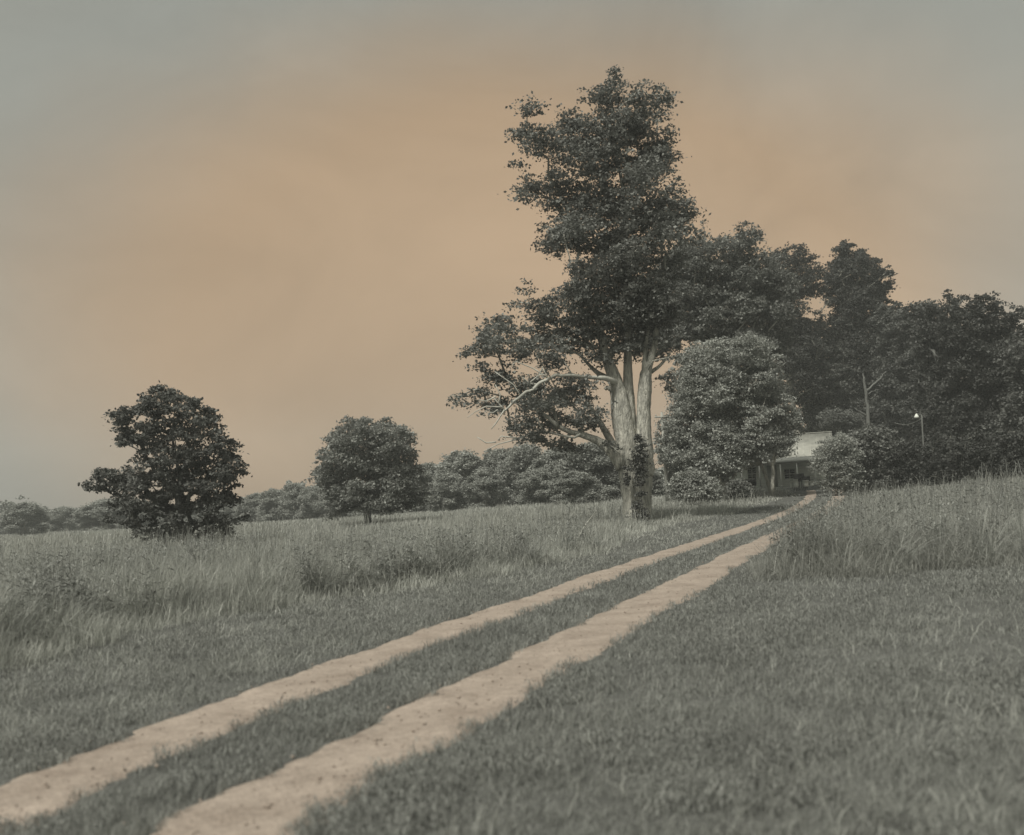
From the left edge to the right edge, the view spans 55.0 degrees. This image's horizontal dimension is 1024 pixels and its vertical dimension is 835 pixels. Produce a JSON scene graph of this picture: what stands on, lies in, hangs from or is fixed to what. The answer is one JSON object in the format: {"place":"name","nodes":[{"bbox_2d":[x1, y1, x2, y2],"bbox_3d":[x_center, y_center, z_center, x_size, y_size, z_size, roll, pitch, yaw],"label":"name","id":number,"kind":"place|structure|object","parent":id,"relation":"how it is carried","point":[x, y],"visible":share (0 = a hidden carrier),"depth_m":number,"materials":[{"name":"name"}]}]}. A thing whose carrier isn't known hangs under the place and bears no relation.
{"place":"outdoors","nodes":[
{"label":"outdoors","id":0,"kind":"place"},
{"bbox_2d":[0,485,795,670],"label":"tall grass","id":1,"kind":"structure","parent":0,"point":[30,648],"depth_m":16.86,"materials":[{"name":"green plant"}]},
{"bbox_2d":[0,477,1023,834],"bbox_3d":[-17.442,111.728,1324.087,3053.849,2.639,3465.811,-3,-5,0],"label":"ground","id":2,"kind":"structure","parent":0,"point":[790,499],"depth_m":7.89,"materials":[{"name":"green plant"}]},
{"bbox_2d":[0,500,53,534],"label":"woodland tree","id":3,"kind":"object","parent":2,"relation":"on","point":[34,515],"visible":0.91,"depth_m":148.44,"materials":[{"name":"green plant"}]},
{"bbox_2d":[46,506,82,531],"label":"woodland tree","id":4,"kind":"object","parent":2,"relation":"on","point":[61,521],"visible":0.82,"depth_m":172.93,"materials":[{"name":"green plant"}]},
{"bbox_2d":[67,497,139,531],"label":"woodland tree","id":5,"kind":"object","parent":2,"relation":"on","point":[94,514],"visible":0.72,"depth_m":157.80,"materials":[{"name":"green plant"}]},
{"bbox_2d":[108,502,161,528],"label":"woodland tree","id":6,"kind":"object","parent":2,"relation":"on","point":[141,517],"visible":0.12,"depth_m":161.96,"materials":[{"name":"green plant"}]},
{"bbox_2d":[77,381,252,545],"bbox_3d":[-14.676,2.188,41.986,7.069,7.595,5.043,-3,-5,0],"label":"oak tree","id":7,"kind":"object","parent":2,"relation":"on","point":[186,472],"visible":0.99,"depth_m":41.19,"materials":[{"name":"green plant"}]},
{"bbox_2d":[157,512,202,524],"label":"woodland tree","id":8,"kind":"object","parent":2,"relation":"on","point":[193,515],"visible":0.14,"depth_m":162.62,"materials":[{"name":"green plant"}]},
{"bbox_2d":[198,503,236,523],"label":"woodland tree","id":9,"kind":"object","parent":2,"relation":"on","point":[227,509],"visible":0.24,"depth_m":161.66,"materials":[{"name":"green plant"}]},
{"bbox_2d":[232,504,255,522],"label":"woodland tree","id":10,"kind":"object","parent":2,"relation":"on","point":[250,519],"visible":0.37,"depth_m":158.77,"materials":[{"name":"green plant"}]},
{"bbox_2d":[230,492,272,521],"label":"woodland tree","id":11,"kind":"object","parent":2,"relation":"on","point":[254,502],"visible":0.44,"depth_m":157.85,"materials":[{"name":"green plant"}]},
{"bbox_2d":[251,488,297,521],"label":"woodland tree","id":12,"kind":"object","parent":2,"relation":"on","point":[271,497],"visible":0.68,"depth_m":148.12,"materials":[{"name":"green plant"}]},
{"bbox_2d":[276,482,310,520],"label":"woodland tree","id":13,"kind":"object","parent":2,"relation":"on","point":[292,490],"visible":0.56,"depth_m":140.59,"materials":[{"name":"green plant"}]},
{"bbox_2d":[293,485,324,519],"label":"woodland tree","id":14,"kind":"object","parent":2,"relation":"on","point":[309,494],"visible":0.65,"depth_m":136.16,"materials":[{"name":"green plant"}]},
{"bbox_2d":[309,490,351,518],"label":"woodland tree","id":15,"kind":"object","parent":2,"relation":"on","point":[321,504],"visible":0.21,"depth_m":128.75,"materials":[{"name":"green plant"}]},
{"bbox_2d":[0,449,667,533],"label":"distant woodland","id":16,"kind":"object","parent":2,"relation":"on","point":[4,507],"visible":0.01,"depth_m":200.08,"materials":[{"name":"green plant"}]},
{"bbox_2d":[348,497,385,515],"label":"woodland tree","id":17,"kind":"object","parent":2,"relation":"on","point":[359,513],"visible":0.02,"depth_m":122.36,"materials":[{"name":"green plant"}]},
{"bbox_2d":[304,414,433,524],"bbox_3d":[-9.520,3.631,66.110,8.770,7.859,8.551,-3,-5,0],"label":"tree","id":18,"kind":"object","parent":2,"relation":"on","point":[351,461],"visible":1,"depth_m":64.51,"materials":[{"name":"green plant"}]},
{"bbox_2d":[391,490,422,513],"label":"woodland tree","id":19,"kind":"object","parent":2,"relation":"on","point":[417,508],"visible":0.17,"depth_m":117.20,"materials":[{"name":"green plant"}]},
{"bbox_2d":[0,490,816,832],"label":"wheel track","id":20,"kind":"structure","parent":2,"relation":"on","point":[24,790],"depth_m":7.16,"materials":[{"name":"pale sandy dirt"}]},
{"bbox_2d":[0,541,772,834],"bbox_3d":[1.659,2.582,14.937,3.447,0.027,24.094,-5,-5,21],"label":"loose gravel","id":21,"kind":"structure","parent":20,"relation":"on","point":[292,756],"depth_m":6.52,"materials":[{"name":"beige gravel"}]},
{"bbox_2d":[416,461,455,510],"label":"woodland tree","id":22,"kind":"object","parent":2,"relation":"on","point":[431,465],"visible":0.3,"depth_m":116.98,"materials":[{"name":"green plant"}]},
{"bbox_2d":[425,471,467,511],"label":"woodland tree","id":23,"kind":"object","parent":2,"relation":"on","point":[444,482],"visible":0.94,"depth_m":102.55,"materials":[{"name":"green plant"}]},
{"bbox_2d":[427,448,498,508],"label":"woodland tree","id":24,"kind":"object","parent":2,"relation":"on","point":[457,460],"visible":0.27,"depth_m":110.26,"materials":[{"name":"green plant"}]},
{"bbox_2d":[461,465,509,509],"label":"woodland tree","id":25,"kind":"object","parent":2,"relation":"on","point":[479,485],"visible":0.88,"depth_m":99.00,"materials":[{"name":"green plant"}]},
{"bbox_2d":[472,446,519,505],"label":"woodland tree","id":26,"kind":"object","parent":2,"relation":"on","point":[491,456],"visible":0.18,"depth_m":110.90,"materials":[{"name":"green plant"}]},
{"bbox_2d":[151,490,845,834],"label":"wheel track","id":27,"kind":"structure","parent":2,"relation":"on","point":[206,817],"depth_m":6.37,"materials":[{"name":"pale sandy dirt"}]},
{"bbox_2d":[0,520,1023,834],"bbox_3d":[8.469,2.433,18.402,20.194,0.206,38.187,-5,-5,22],"label":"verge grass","id":28,"kind":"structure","parent":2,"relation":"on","point":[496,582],"depth_m":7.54,"materials":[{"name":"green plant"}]},
{"bbox_2d":[0,464,1023,600],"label":"seed stalks","id":29,"kind":"object","parent":2,"relation":"on","point":[273,527],"visible":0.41,"depth_m":30.73,"materials":[{"name":"beige plant"}]},
{"bbox_2d":[0,458,1023,641],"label":"leafy weeds","id":30,"kind":"object","parent":2,"relation":"on","point":[39,585],"visible":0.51,"depth_m":18.35,"materials":[{"name":"green plant"}]},
{"bbox_2d":[492,442,554,505],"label":"woodland tree","id":31,"kind":"object","parent":2,"relation":"on","point":[525,453],"visible":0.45,"depth_m":104.53,"materials":[{"name":"green plant"}]},
{"bbox_2d":[514,468,554,506],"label":"woodland tree","id":32,"kind":"object","parent":2,"relation":"on","point":[534,477],"visible":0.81,"depth_m":90.83,"materials":[{"name":"green plant"}]},
{"bbox_2d":[526,447,581,501],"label":"woodland tree","id":33,"kind":"object","parent":2,"relation":"on","point":[547,459],"visible":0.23,"depth_m":99.15,"materials":[{"name":"green plant"}]},
{"bbox_2d":[540,470,605,504],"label":"woodland tree","id":34,"kind":"object","parent":2,"relation":"on","point":[570,485],"visible":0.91,"depth_m":82.83,"materials":[{"name":"green plant"}]},
{"bbox_2d":[446,64,713,521],"bbox_3d":[3.021,-5.329,45.617,12.653,21.947,10.927,-3,-5,0],"label":"maple tree","id":35,"kind":"object","parent":2,"relation":"on","point":[639,303],"visible":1,"depth_m":44.93,"materials":[{"name":"green plant"}]},
{"bbox_2d":[552,442,619,501],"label":"woodland tree","id":36,"kind":"object","parent":2,"relation":"on","point":[594,457],"visible":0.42,"depth_m":88.58,"materials":[{"name":"green plant"}]},
{"bbox_2d":[588,465,621,499],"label":"woodland tree","id":37,"kind":"object","parent":2,"relation":"on","point":[600,474],"visible":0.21,"depth_m":88.49,"materials":[{"name":"green plant"}]},
{"bbox_2d":[652,471,664,496],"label":"woodland tree","id":38,"kind":"object","parent":2,"relation":"on","point":[658,483],"visible":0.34,"depth_m":88.93,"materials":[{"name":"green plant"}]},
{"bbox_2d":[654,412,669,502],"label":"utility pole","id":39,"kind":"object","parent":2,"relation":"on","point":[665,468],"visible":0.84,"depth_m":69.81,"materials":[{"name":"grey paint"}]},
{"bbox_2d":[662,466,723,503],"bbox_3d":[11.938,4.609,63.856,4.403,2.901,3.610,-3,-5,0],"label":"shrub","id":40,"kind":"object","parent":2,"relation":"on","point":[690,482],"visible":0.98,"depth_m":63.18,"materials":[{"name":"green plant"}]},
{"bbox_2d":[635,220,808,497],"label":"shade tree","id":41,"kind":"object","parent":2,"relation":"on","point":[720,307],"visible":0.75,"depth_m":73.35,"materials":[{"name":"green plant"}]},
{"bbox_2d":[651,332,807,496],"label":"willowy tree","id":42,"kind":"object","parent":2,"relation":"on","point":[741,421],"visible":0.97,"depth_m":68.22,"materials":[{"name":"green plant"}]},
{"bbox_2d":[723,478,756,498],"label":"shrub","id":43,"kind":"object","parent":2,"relation":"on","point":[735,487],"visible":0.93,"depth_m":65.41,"materials":[{"name":"green plant"}]},
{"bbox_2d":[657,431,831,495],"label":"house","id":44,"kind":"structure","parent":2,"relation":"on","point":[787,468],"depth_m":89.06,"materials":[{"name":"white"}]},
{"bbox_2d":[747,466,756,480],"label":"window","id":45,"kind":"structure","parent":44,"relation":"in","point":[752,473],"depth_m":89.77,"materials":[{"name":"black glass"}]},
{"bbox_2d":[767,465,777,486],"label":"door","id":46,"kind":"structure","parent":44,"relation":"in","point":[768,467],"depth_m":89.20,"materials":[{"name":"paint"}]},
{"bbox_2d":[783,468,795,479],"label":"window","id":47,"kind":"structure","parent":44,"relation":"in","point":[787,472],"depth_m":88.79,"materials":[{"name":"black glass"}]},
{"bbox_2d":[744,479,755,492],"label":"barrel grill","id":48,"kind":"object","parent":2,"relation":"on","point":[752,482],"visible":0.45,"depth_m":75.53,"materials":[{"name":"black metal"}]},
{"bbox_2d":[792,478,797,487],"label":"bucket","id":49,"kind":"object","parent":2,"relation":"on","point":[795,482],"visible":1,"depth_m":77.10,"materials":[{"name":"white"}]},
{"bbox_2d":[762,241,832,432],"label":"shade tree","id":50,"kind":"object","parent":2,"relation":"on","point":[797,373],"visible":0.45,"depth_m":98.79,"materials":[{"name":"green plant"}]},
{"bbox_2d":[793,474,803,490],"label":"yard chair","id":51,"kind":"object","parent":2,"relation":"on","point":[797,476],"visible":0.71,"depth_m":79.05,"materials":[{"name":"grey"}]},
{"bbox_2d":[799,473,807,489],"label":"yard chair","id":52,"kind":"object","parent":2,"relation":"on","point":[802,475],"visible":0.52,"depth_m":80.01,"materials":[{"name":"grey"}]},
{"bbox_2d":[802,478,808,486],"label":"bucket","id":53,"kind":"object","parent":2,"relation":"on","point":[805,483],"visible":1,"depth_m":77.55,"materials":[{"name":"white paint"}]},
{"bbox_2d":[780,282,871,432],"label":"yard tree","id":54,"kind":"object","parent":2,"relation":"on","point":[842,399],"visible":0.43,"depth_m":102.54,"materials":[{"name":"green plant"}]},
{"bbox_2d":[806,430,868,496],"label":"shrub","id":55,"kind":"object","parent":2,"relation":"on","point":[835,449],"visible":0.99,"depth_m":65.34,"materials":[{"name":"green plant"}]},
{"bbox_2d":[814,406,885,433],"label":"shrub","id":56,"kind":"object","parent":2,"relation":"on","point":[846,421],"visible":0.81,"depth_m":95.09,"materials":[{"name":"green plant"}]},
{"bbox_2d":[803,394,914,460],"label":"yard tree","id":57,"kind":"object","parent":2,"relation":"on","point":[874,422],"visible":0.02,"depth_m":110.25,"materials":[{"name":"green plant"}]},
{"bbox_2d":[819,239,904,411],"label":"tall tree","id":58,"kind":"object","parent":2,"relation":"on","point":[864,292],"visible":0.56,"depth_m":103.11,"materials":[{"name":"green plant"}]},
{"bbox_2d":[833,424,906,492],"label":"shrub","id":59,"kind":"object","parent":2,"relation":"on","point":[876,445],"visible":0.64,"depth_m":66.45,"materials":[{"name":"green plant"}]},
{"bbox_2d":[855,372,885,425],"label":"bare tree","id":60,"kind":"object","parent":2,"relation":"on","point":[867,414],"visible":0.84,"depth_m":84.19,"materials":[{"name":"grey plant"}]},
{"bbox_2d":[859,298,944,442],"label":"shade tree","id":61,"kind":"object","parent":2,"relation":"on","point":[890,411],"visible":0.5,"depth_m":95.20,"materials":[{"name":"green plant"}]},
{"bbox_2d":[885,439,944,485],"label":"shrub","id":62,"kind":"object","parent":2,"relation":"on","point":[908,458],"visible":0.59,"depth_m":65.21,"materials":[{"name":"green plant"}]},
{"bbox_2d":[914,414,925,484],"bbox_3d":[26.613,2.235,63.915,0.555,5.020,0.340,-3,-5,0],"label":"yard lamp","id":63,"kind":"object","parent":2,"relation":"on","point":[916,416],"visible":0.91,"depth_m":63.99,"materials":[{"name":"grey metal"}]},
{"bbox_2d":[913,429,968,484],"bbox_3d":[27.359,2.582,61.904,3.899,3.667,5.261,-3,-5,0],"label":"shrub","id":64,"kind":"object","parent":2,"relation":"on","point":[931,466],"visible":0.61,"depth_m":61.51,"materials":[{"name":"green plant"}]},
{"bbox_2d":[899,289,1023,444],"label":"shade tree","id":65,"kind":"object","parent":2,"relation":"on","point":[965,394],"visible":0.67,"depth_m":75.75,"materials":[{"name":"green plant"}]},
{"bbox_2d":[937,429,1010,480],"bbox_3d":[27.424,2.313,57.904,4.267,3.309,5.229,-5,-5,21],"label":"shrub","id":66,"kind":"object","parent":2,"relation":"on","point":[967,453],"visible":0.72,"depth_m":57.39,"materials":[{"name":"green plant"}]},
{"bbox_2d":[973,428,1023,479],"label":"shrub","id":67,"kind":"object","parent":2,"relation":"on","point":[1012,443],"visible":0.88,"depth_m":53.30,"materials":[{"name":"green plant"}]},
{"bbox_2d":[983,333,1023,435],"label":"shade tree","id":68,"kind":"object","parent":2,"relation":"on","point":[1011,418],"visible":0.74,"depth_m":68.96,"materials":[{"name":"green plant"}]},
{"bbox_2d":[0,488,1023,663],"bbox_3d":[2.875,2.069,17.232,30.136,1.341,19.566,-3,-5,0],"label":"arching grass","id":69,"kind":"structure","parent":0,"point":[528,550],"depth_m":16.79,"materials":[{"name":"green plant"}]},
{"bbox_2d":[0,0,1023,510],"label":"sky","id":70,"kind":"structure","parent":0,"point":[289,217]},
{"bbox_2d":[721,465,1023,581],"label":"bank grass","id":71,"kind":"structure","parent":0,"point":[866,567],"depth_m":15.56,"materials":[{"name":"green plant"}]}
]}

